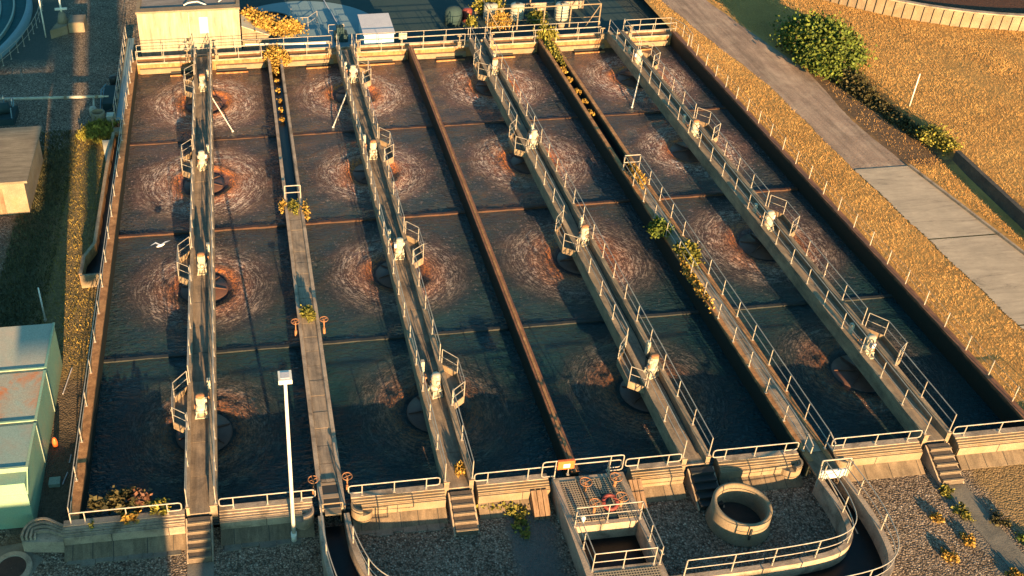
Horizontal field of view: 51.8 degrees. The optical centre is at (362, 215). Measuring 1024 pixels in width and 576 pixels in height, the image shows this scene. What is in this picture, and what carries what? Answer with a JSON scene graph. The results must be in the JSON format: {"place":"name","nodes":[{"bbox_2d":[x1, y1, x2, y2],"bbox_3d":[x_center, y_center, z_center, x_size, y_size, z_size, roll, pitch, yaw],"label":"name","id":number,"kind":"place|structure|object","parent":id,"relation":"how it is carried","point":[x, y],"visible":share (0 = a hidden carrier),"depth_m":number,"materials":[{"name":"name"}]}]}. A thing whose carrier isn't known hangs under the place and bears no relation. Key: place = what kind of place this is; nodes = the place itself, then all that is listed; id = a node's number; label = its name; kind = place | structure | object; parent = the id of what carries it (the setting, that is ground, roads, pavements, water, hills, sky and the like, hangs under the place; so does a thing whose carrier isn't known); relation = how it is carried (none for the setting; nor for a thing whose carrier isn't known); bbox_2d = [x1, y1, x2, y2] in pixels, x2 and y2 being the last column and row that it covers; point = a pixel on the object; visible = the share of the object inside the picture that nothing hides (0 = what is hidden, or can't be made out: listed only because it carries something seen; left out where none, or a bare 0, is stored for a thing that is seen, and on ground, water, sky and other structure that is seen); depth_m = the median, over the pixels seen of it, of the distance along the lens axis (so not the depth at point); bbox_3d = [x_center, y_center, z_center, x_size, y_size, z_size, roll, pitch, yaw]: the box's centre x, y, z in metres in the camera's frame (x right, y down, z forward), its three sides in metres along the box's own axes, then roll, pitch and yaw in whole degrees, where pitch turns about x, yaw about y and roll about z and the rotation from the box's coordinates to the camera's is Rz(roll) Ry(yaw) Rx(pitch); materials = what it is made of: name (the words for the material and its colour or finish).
{"place":"outdoors","nodes":[
{"label":"outdoors","id":0,"kind":"place"},
{"bbox_2d":[0,129,79,326],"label":"verge grass","id":1,"kind":"structure","parent":0,"point":[37,230],"depth_m":63.67,"materials":[{"name":"plant"}]},
{"bbox_2d":[187,562,213,575],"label":"path","id":2,"kind":"structure","parent":0,"point":[203,569],"depth_m":43.45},
{"bbox_2d":[85,67,318,524],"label":"water","id":3,"kind":"structure","parent":0,"point":[136,445],"depth_m":57.62,"materials":[{"name":"liquid"}]},
{"bbox_2d":[104,343,299,362],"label":"baffle wall","id":4,"kind":"structure","parent":3,"relation":"in","point":[185,354],"depth_m":54.87,"materials":[{"name":"concrete"}]},
{"bbox_2d":[119,223,285,238],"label":"baffle wall","id":5,"kind":"structure","parent":3,"relation":"in","point":[216,230],"depth_m":64.30,"materials":[{"name":"concrete"}]},
{"bbox_2d":[130,135,275,145],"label":"baffle wall","id":6,"kind":"structure","parent":3,"relation":"in","point":[168,142],"depth_m":73.73,"materials":[{"name":"concrete"}]},
{"bbox_2d":[67,523,444,566],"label":"paving slabs","id":7,"kind":"structure","parent":0,"point":[274,543],"depth_m":44.46,"materials":[{"name":"concrete"}]},
{"bbox_2d":[278,370,296,541],"bbox_3d":[-2.949,10.043,42.045,0.520,9.570,0.560,-4,34,-6],"label":"lamp post","id":8,"kind":"object","parent":7,"relation":"on","point":[284,377],"visible":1,"depth_m":41.37,"materials":[{"name":"metal"}]},
{"bbox_2d":[241,1,367,51],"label":"concrete apron","id":9,"kind":"object","parent":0,"point":[345,16],"visible":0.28,"depth_m":90.86,"materials":[{"name":"concrete"}]},
{"bbox_2d":[241,15,269,49],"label":"lean to","id":10,"kind":"object","parent":9,"relation":"on","point":[249,32],"visible":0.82,"depth_m":85.36,"materials":[{"name":"beige concrete"}]},
{"bbox_2d":[239,4,277,35],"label":"shrub","id":11,"kind":"object","parent":9,"relation":"on","point":[259,19],"visible":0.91,"depth_m":86.11,"materials":[{"name":"yellow plant"}]},
{"bbox_2d":[269,14,308,38],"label":"shrub","id":12,"kind":"object","parent":9,"relation":"on","point":[286,26],"visible":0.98,"depth_m":85.77,"materials":[{"name":"yellow plant"}]},
{"bbox_2d":[283,59,563,511],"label":"water","id":13,"kind":"structure","parent":0,"point":[374,393],"depth_m":58.46,"materials":[{"name":"liquid"}]},
{"bbox_2d":[305,211,464,224],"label":"baffle wall","id":14,"kind":"structure","parent":13,"relation":"in","point":[374,218],"depth_m":65.37,"materials":[{"name":"concrete"}]},
{"bbox_2d":[322,326,507,344],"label":"baffle wall","id":15,"kind":"structure","parent":13,"relation":"in","point":[403,336],"depth_m":56.01,"materials":[{"name":"concrete"}]},
{"bbox_2d":[213,242,684,527],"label":"tank floor","id":16,"kind":"structure","parent":0,"point":[218,525],"depth_m":47.45,"materials":[{"name":"concrete"}]},
{"bbox_2d":[69,61,137,519],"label":"tank wall","id":17,"kind":"structure","parent":16,"relation":"on","point":[83,472],"depth_m":55.47,"materials":[{"name":"concrete"}]},
{"bbox_2d":[67,96,126,512],"bbox_3d":[-14.792,2.282,59.503,0.120,0.973,37.820,-4,34,-6],"label":"railing","id":18,"kind":"object","parent":17,"relation":"on","point":[84,394],"visible":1,"depth_m":53.90,"materials":[{"name":"metal"}]},
{"bbox_2d":[113,26,133,120],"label":"side walkway","id":19,"kind":"structure","parent":17,"relation":"attached to","point":[126,68],"depth_m":79.04,"materials":[{"name":"grey concrete"}]},
{"bbox_2d":[267,53,352,523],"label":"channel walkway","id":20,"kind":"structure","parent":16,"relation":"on","point":[329,491],"depth_m":54.48,"materials":[{"name":"concrete"}]},
{"bbox_2d":[262,40,292,75],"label":"shrub","id":21,"kind":"object","parent":20,"relation":"on","point":[276,54],"visible":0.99,"depth_m":82.17,"materials":[{"name":"yellow plant"}]},
{"bbox_2d":[133,26,671,76],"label":"launder","id":22,"kind":"object","parent":16,"relation":"on","point":[438,51],"visible":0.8,"depth_m":84.47,"materials":[{"name":"concrete"}]},
{"bbox_2d":[171,40,233,519],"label":"walkway bridge","id":23,"kind":"structure","parent":22,"relation":"attached to","point":[201,468],"depth_m":55.23,"materials":[{"name":"concrete"}]},
{"bbox_2d":[176,392,232,449],"bbox_3d":[-7.676,9.517,49.622,2.760,2.590,2.760,-4,34,-6],"label":"aerator","id":24,"kind":"object","parent":23,"relation":"on","point":[224,431],"visible":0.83,"depth_m":49.80,"materials":[{"name":"beige paint"}]},
{"bbox_2d":[180,252,228,300],"bbox_3d":[-9.101,3.204,59.007,2.760,2.590,2.760,-4,34,-6],"label":"aerator","id":25,"kind":"object","parent":23,"relation":"on","point":[221,287],"visible":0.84,"depth_m":59.18,"materials":[{"name":"beige paint"}]},
{"bbox_2d":[184,150,224,193],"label":"aerator","id":26,"kind":"object","parent":23,"relation":"on","point":[219,182],"visible":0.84,"depth_m":68.41,"materials":[{"name":"beige paint"}]},
{"bbox_2d":[186,73,222,111],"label":"aerator","id":27,"kind":"object","parent":23,"relation":"on","point":[203,88],"visible":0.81,"depth_m":77.77,"materials":[{"name":"beige paint"}]},
{"bbox_2d":[136,35,332,56],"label":"railing","id":28,"kind":"object","parent":22,"relation":"on","point":[259,45],"visible":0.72,"depth_m":83.23,"materials":[{"name":"metal"}]},
{"bbox_2d":[332,33,474,495],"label":"walkway bridge","id":29,"kind":"structure","parent":22,"relation":"attached to","point":[446,435],"depth_m":56.69,"materials":[{"name":"concrete"}]},
{"bbox_2d":[335,65,370,103],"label":"aerator","id":30,"kind":"object","parent":29,"relation":"on","point":[340,94],"visible":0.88,"depth_m":78.77,"materials":[{"name":"white metal"}]},
{"bbox_2d":[353,139,392,183],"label":"aerator","id":31,"kind":"object","parent":29,"relation":"on","point":[359,173],"visible":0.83,"depth_m":69.53,"materials":[{"name":"beige paint"}]},
{"bbox_2d":[375,237,421,287],"bbox_3d":[2.130,2.410,60.178,2.760,2.590,2.760,-4,34,-6],"label":"aerator","id":32,"kind":"object","parent":29,"relation":"on","point":[382,275],"visible":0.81,"depth_m":60.08,"materials":[{"name":"white metal"}]},
{"bbox_2d":[406,369,461,431],"bbox_3d":[3.555,8.722,50.792,2.760,2.590,2.760,-13,36,-18],"label":"aerator","id":33,"kind":"object","parent":29,"relation":"on","point":[415,415],"visible":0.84,"depth_m":50.85,"materials":[{"name":"white metal"}]},
{"bbox_2d":[356,21,599,45],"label":"railing","id":34,"kind":"object","parent":22,"relation":"on","point":[577,28],"visible":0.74,"depth_m":85.30,"materials":[{"name":"metal"}]},
{"bbox_2d":[533,21,558,41],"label":"shrub","id":35,"kind":"object","parent":22,"relation":"on","point":[544,34],"visible":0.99,"depth_m":85.17,"materials":[{"name":"yellow plant"}]},
{"bbox_2d":[469,26,713,471],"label":"walkway bridge","id":36,"kind":"structure","parent":22,"relation":"attached to","point":[675,425],"depth_m":57.80,"materials":[{"name":"concrete"}]},
{"bbox_2d":[475,57,498,95],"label":"aerator","id":37,"kind":"object","parent":36,"relation":"on","point":[481,87],"visible":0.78,"depth_m":79.98,"materials":[{"name":"beige paint"}]},
{"bbox_2d":[511,129,538,172],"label":"aerator","id":38,"kind":"object","parent":36,"relation":"on","point":[518,163],"visible":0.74,"depth_m":70.57,"materials":[{"name":"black metal"}]},
{"bbox_2d":[557,224,589,273],"bbox_3d":[13.014,1.640,61.313,2.760,2.590,2.760,-13,36,-18],"label":"aerator","id":39,"kind":"object","parent":36,"relation":"on","point":[566,262],"visible":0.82,"depth_m":61.20,"materials":[{"name":"beige paint"}]},
{"bbox_2d":[619,353,658,411],"bbox_3d":[14.439,7.953,51.927,2.760,2.590,2.760,-16,37,-22],"label":"aerator","id":40,"kind":"object","parent":36,"relation":"on","point":[632,398],"visible":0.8,"depth_m":51.85,"materials":[{"name":"beige paint"}]},
{"bbox_2d":[408,46,578,477],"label":"dividing wall","id":41,"kind":"structure","parent":16,"relation":"on","point":[554,429],"depth_m":58.32,"materials":[{"name":"brown concrete"}]},
{"bbox_2d":[537,38,839,477],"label":"channel walkway","id":42,"kind":"structure","parent":16,"relation":"on","point":[779,408],"depth_m":56.64,"materials":[{"name":"concrete"}]},
{"bbox_2d":[643,215,674,239],"bbox_3d":[17.746,0.671,61.944,1.668,1.360,2.337,-4,34,-6],"label":"shrub","id":43,"kind":"object","parent":42,"relation":"attached to","point":[656,228],"visible":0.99,"depth_m":61.80,"materials":[{"name":"green plant"}]},
{"bbox_2d":[672,238,704,268],"bbox_3d":[18.860,2.139,59.633,1.766,1.284,2.740,-4,34,-6],"label":"shrub","id":44,"kind":"object","parent":42,"relation":"on","point":[692,248],"visible":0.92,"depth_m":59.60,"materials":[{"name":"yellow plant"}]},
{"bbox_2d":[676,253,714,312],"bbox_3d":[18.601,3.696,58.147,0.845,0.467,5.362,-4,34,-6],"label":"shrub","id":45,"kind":"object","parent":42,"relation":"on","point":[690,277],"visible":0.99,"depth_m":57.95,"materials":[{"name":"yellow plant"}]},
{"bbox_2d":[670,31,1023,427],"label":"tank wall","id":46,"kind":"structure","parent":16,"relation":"on","point":[994,395],"depth_m":60.99,"materials":[{"name":"brown concrete"}]},
{"bbox_2d":[687,35,1023,401],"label":"wire fence","id":47,"kind":"object","parent":46,"relation":"on","point":[859,224],"visible":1,"depth_m":61.99,"materials":[{"name":"metal"}]},
{"bbox_2d":[0,0,1023,575],"bbox_3d":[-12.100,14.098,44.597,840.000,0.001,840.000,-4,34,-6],"label":"ground","id":48,"kind":"structure","parent":0,"point":[86,62],"depth_m":46.46,"materials":[{"name":"gravel"}]},
{"bbox_2d":[0,95,18,125],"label":"pump machine","id":49,"kind":"object","parent":48,"relation":"on","point":[8,115],"visible":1,"depth_m":75.28,"materials":[{"name":"blue metal"}]},
{"bbox_2d":[0,0,32,58],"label":"settling tank","id":50,"kind":"object","parent":48,"relation":"on","point":[15,17],"visible":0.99,"depth_m":90.22,"materials":[{"name":"blue concrete"}]},
{"bbox_2d":[0,543,42,575],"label":"concrete pad","id":51,"kind":"object","parent":48,"relation":"on","point":[36,560],"visible":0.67,"depth_m":44.18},
{"bbox_2d":[0,551,32,575],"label":"round chamber","id":52,"kind":"object","parent":51,"relation":"on","point":[19,563],"visible":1,"depth_m":43.60,"materials":[{"name":"concrete"}]},
{"bbox_2d":[0,126,42,215],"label":"hut","id":53,"kind":"object","parent":48,"relation":"on","point":[21,159],"visible":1,"depth_m":66.30,"materials":[{"name":"beige concrete"}]},
{"bbox_2d":[0,322,62,529],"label":"green container","id":54,"kind":"object","parent":48,"relation":"on","point":[31,365],"visible":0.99,"depth_m":47.71,"materials":[{"name":"metal"}]},
{"bbox_2d":[20,517,64,552],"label":"curled wall end","id":55,"kind":"structure","parent":48,"relation":"on","point":[42,535],"depth_m":44.08,"materials":[{"name":"concrete"}]},
{"bbox_2d":[0,94,108,116],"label":"pipe run","id":56,"kind":"object","parent":48,"relation":"on","point":[91,108],"visible":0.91,"depth_m":76.80,"materials":[{"name":"beige paint"}]},
{"bbox_2d":[50,0,86,38],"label":"valve chamber","id":57,"kind":"object","parent":48,"relation":"on","point":[64,25],"visible":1,"depth_m":88.37,"materials":[{"name":"beige concrete"}]},
{"bbox_2d":[35,129,104,364],"bbox_3d":[-17.405,0.755,64.311,3.604,0.182,25.586,-4,34,-6],"label":"weed cover","id":58,"kind":"object","parent":48,"relation":"on","point":[75,250],"visible":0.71,"depth_m":62.31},
{"bbox_2d":[75,117,118,143],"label":"shrub","id":59,"kind":"object","parent":48,"relation":"on","point":[100,128],"visible":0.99,"depth_m":72.67,"materials":[{"name":"green plant"}]},
{"bbox_2d":[78,117,121,287],"bbox_3d":[-16.517,-1.390,65.917,1.340,1.949,17.240,-4,34,-6],"label":"side trough","id":60,"kind":"object","parent":48,"relation":"on","point":[89,268],"visible":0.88,"depth_m":63.35,"materials":[{"name":"concrete"}]},
{"bbox_2d":[100,74,118,110],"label":"black bin","id":61,"kind":"object","parent":48,"relation":"on","point":[107,102],"visible":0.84,"depth_m":77.98,"materials":[{"name":"plastic"}]},
{"bbox_2d":[63,509,185,561],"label":"launder wall","id":62,"kind":"structure","parent":48,"relation":"on","point":[110,536],"depth_m":44.21,"materials":[{"name":"concrete"}]},
{"bbox_2d":[94,485,152,514],"bbox_3d":[-10.376,12.376,44.921,2.554,1.277,1.462,-4,34,-6],"label":"shrub","id":63,"kind":"object","parent":62,"relation":"on","point":[116,498],"visible":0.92,"depth_m":44.86,"materials":[{"name":"green plant"}]},
{"bbox_2d":[135,0,241,56],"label":"cream building","id":64,"kind":"structure","parent":48,"relation":"on","point":[169,23],"depth_m":83.85,"materials":[{"name":"paint"}]},
{"bbox_2d":[186,516,213,563],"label":"steps","id":65,"kind":"structure","parent":48,"relation":"on","point":[200,539],"depth_m":44.05,"materials":[{"name":"beige concrete"}]},
{"bbox_2d":[219,496,314,545],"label":"launder wall","id":66,"kind":"structure","parent":48,"relation":"on","point":[250,522],"depth_m":44.81,"materials":[{"name":"concrete"}]},
{"bbox_2d":[350,483,447,532],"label":"launder wall","id":67,"kind":"structure","parent":48,"relation":"on","point":[399,507],"depth_m":45.44,"materials":[{"name":"beige concrete"}]},
{"bbox_2d":[239,0,644,42],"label":"yard","id":68,"kind":"structure","parent":48,"relation":"on","point":[416,17],"depth_m":91.39,"materials":[{"name":"concrete"}]},
{"bbox_2d":[357,13,394,44],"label":"shed","id":69,"kind":"structure","parent":68,"relation":"on","point":[378,24],"depth_m":85.97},
{"bbox_2d":[444,5,471,26],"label":"dome tank","id":70,"kind":"object","parent":68,"relation":"on","point":[455,15],"visible":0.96,"depth_m":89.54,"materials":[{"name":"metal"}]},
{"bbox_2d":[475,0,601,33],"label":"cage compound","id":71,"kind":"object","parent":68,"relation":"on","point":[530,6],"visible":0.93,"depth_m":90.33,"materials":[{"name":"beige metal"}]},
{"bbox_2d":[447,490,479,535],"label":"steps","id":72,"kind":"structure","parent":48,"relation":"on","point":[461,508],"depth_m":45.24,"materials":[{"name":"beige concrete"}]},
{"bbox_2d":[476,500,529,520],"bbox_3d":[6.191,12.924,45.956,2.433,0.430,1.028,9,35,14],"label":"shrub","id":73,"kind":"object","parent":48,"relation":"on","point":[511,511],"visible":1,"depth_m":45.82,"materials":[{"name":"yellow plant"}]},
{"bbox_2d":[474,473,551,519],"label":"launder wall","id":74,"kind":"structure","parent":48,"relation":"on","point":[506,490],"depth_m":45.96,"materials":[{"name":"beige concrete"}]},
{"bbox_2d":[474,459,621,482],"bbox_3d":[8.261,11.394,46.138,6.754,0.647,0.120,-4,34,-6],"label":"railing","id":75,"kind":"object","parent":74,"relation":"on","point":[527,477],"visible":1,"depth_m":45.96,"materials":[{"name":"metal"}]},
{"bbox_2d":[530,489,550,519],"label":"timber ramp","id":76,"kind":"structure","parent":48,"relation":"on","point":[539,502],"depth_m":45.69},
{"bbox_2d":[549,472,667,575],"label":"valve platform","id":77,"kind":"structure","parent":48,"relation":"on","point":[604,542],"depth_m":44.40,"materials":[{"name":"metal"}]},
{"bbox_2d":[318,457,899,575],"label":"curved channel","id":78,"kind":"object","parent":48,"relation":"on","point":[864,548],"visible":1,"depth_m":43.58,"materials":[{"name":"concrete"}]},
{"bbox_2d":[627,479,647,512],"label":"timber ramp","id":79,"kind":"structure","parent":48,"relation":"on","point":[636,487],"depth_m":46.15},
{"bbox_2d":[626,460,686,502],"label":"launder wall","id":80,"kind":"structure","parent":48,"relation":"on","point":[661,481],"depth_m":46.67,"materials":[{"name":"beige concrete"}]},
{"bbox_2d":[684,466,724,510],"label":"steps","id":81,"kind":"structure","parent":48,"relation":"on","point":[701,484],"depth_m":46.48,"materials":[{"name":"concrete"}]},
{"bbox_2d":[705,482,772,546],"bbox_3d":[16.433,12.973,45.197,2.720,1.190,2.720,-4,34,-6],"label":"manhole ring","id":82,"kind":"object","parent":48,"relation":"on","point":[742,517],"visible":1,"depth_m":45.21,"materials":[{"name":"beige concrete"}]},
{"bbox_2d":[920,443,964,485],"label":"steps","id":83,"kind":"structure","parent":48,"relation":"on","point":[939,461],"depth_m":47.61,"materials":[{"name":"beige concrete"}]},
{"bbox_2d":[948,426,1023,469],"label":"launder wall","id":84,"kind":"structure","parent":48,"relation":"on","point":[983,449],"depth_m":48.32,"materials":[{"name":"beige concrete"}]},
{"bbox_2d":[418,52,783,477],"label":"water","id":85,"kind":"structure","parent":0,"point":[598,415],"depth_m":59.65,"materials":[{"name":"liquid"}]},
{"bbox_2d":[477,199,629,212],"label":"baffle wall","id":86,"kind":"structure","parent":85,"relation":"in","point":[545,206],"depth_m":66.46,"materials":[{"name":"concrete"}]},
{"bbox_2d":[522,310,698,327],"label":"baffle wall","id":87,"kind":"structure","parent":85,"relation":"in","point":[602,320],"depth_m":57.11,"materials":[{"name":"concrete"}]},
{"bbox_2d":[713,450,803,490],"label":"launder wall","id":88,"kind":"structure","parent":0,"point":[769,470],"depth_m":47.16,"materials":[{"name":"beige concrete"}]},
{"bbox_2d":[561,45,1007,451],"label":"water","id":89,"kind":"structure","parent":0,"point":[807,347],"depth_m":61.00,"materials":[{"name":"liquid"}]},
{"bbox_2d":[659,187,797,199],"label":"baffle wall","id":90,"kind":"structure","parent":89,"relation":"in","point":[722,193],"depth_m":67.67,"materials":[{"name":"concrete"}]},
{"bbox_2d":[606,18,956,448],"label":"walkway bridge","id":91,"kind":"structure","parent":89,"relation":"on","point":[900,395],"depth_m":59.23,"materials":[{"name":"concrete"}]},
{"bbox_2d":[617,49,642,86],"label":"aerator","id":92,"kind":"object","parent":91,"relation":"on","point":[627,78],"visible":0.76,"depth_m":81.34,"materials":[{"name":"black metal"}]},
{"bbox_2d":[670,119,699,161],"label":"aerator","id":93,"kind":"object","parent":91,"relation":"on","point":[681,151],"visible":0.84,"depth_m":72.01,"materials":[{"name":"beige paint"}]},
{"bbox_2d":[738,210,776,259],"bbox_3d":[24.334,0.840,62.493,2.760,2.590,2.760,-16,37,-22],"label":"aerator","id":94,"kind":"object","parent":91,"relation":"on","point":[751,244],"visible":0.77,"depth_m":62.62,"materials":[{"name":"black metal"}]},
{"bbox_2d":[831,334,876,391],"bbox_3d":[25.759,7.152,53.107,2.760,2.590,2.760,-4,34,-6],"label":"aerator","id":95,"kind":"object","parent":91,"relation":"on","point":[845,370],"visible":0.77,"depth_m":53.35,"materials":[{"name":"white plastic"}]},
{"bbox_2d":[732,294,892,309],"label":"baffle wall","id":96,"kind":"structure","parent":89,"relation":"in","point":[806,303],"depth_m":58.32,"materials":[{"name":"concrete"}]},
{"bbox_2d":[662,0,906,169],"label":"road","id":97,"kind":"structure","parent":0,"point":[822,113],"depth_m":79.16,"materials":[{"name":"concrete"}]},
{"bbox_2d":[645,0,1023,409],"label":"dry field","id":98,"kind":"structure","parent":0,"point":[854,111],"depth_m":72.77,"materials":[{"name":"plant"}]},
{"bbox_2d":[769,2,879,82],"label":"bush","id":99,"kind":"object","parent":98,"relation":"on","point":[818,43],"visible":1,"depth_m":80.82,"materials":[{"name":"green plant"}]},
{"bbox_2d":[831,64,964,156],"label":"ragged hedge","id":100,"kind":"object","parent":98,"relation":"on","point":[872,98],"visible":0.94,"depth_m":74.43,"materials":[{"name":"green plant"}]},
{"bbox_2d":[826,0,1023,30],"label":"tank wall","id":101,"kind":"structure","parent":98,"relation":"on","point":[1008,15],"depth_m":87.77,"materials":[{"name":"beige concrete"}]},
{"bbox_2d":[953,150,1023,229],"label":"retaining wall","id":102,"kind":"structure","parent":98,"relation":"on","point":[1007,204],"depth_m":65.69,"materials":[{"name":"concrete"}]},
{"bbox_2d":[828,438,924,481],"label":"launder wall","id":103,"kind":"structure","parent":0,"point":[899,457],"depth_m":47.77,"materials":[{"name":"beige concrete"}]},
{"bbox_2d":[855,166,1023,328],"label":"concrete road","id":104,"kind":"structure","parent":0,"point":[992,266],"depth_m":62.35,"materials":[{"name":"concrete"}]},
{"bbox_2d":[908,165,1023,254],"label":"kerb","id":105,"kind":"structure","parent":104,"relation":"on","point":[981,220],"depth_m":64.39,"materials":[{"name":"concrete"}]},
{"bbox_2d":[948,484,1023,573],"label":"path","id":106,"kind":"structure","parent":0,"point":[1004,546],"depth_m":45.11,"materials":[{"name":"concrete"}]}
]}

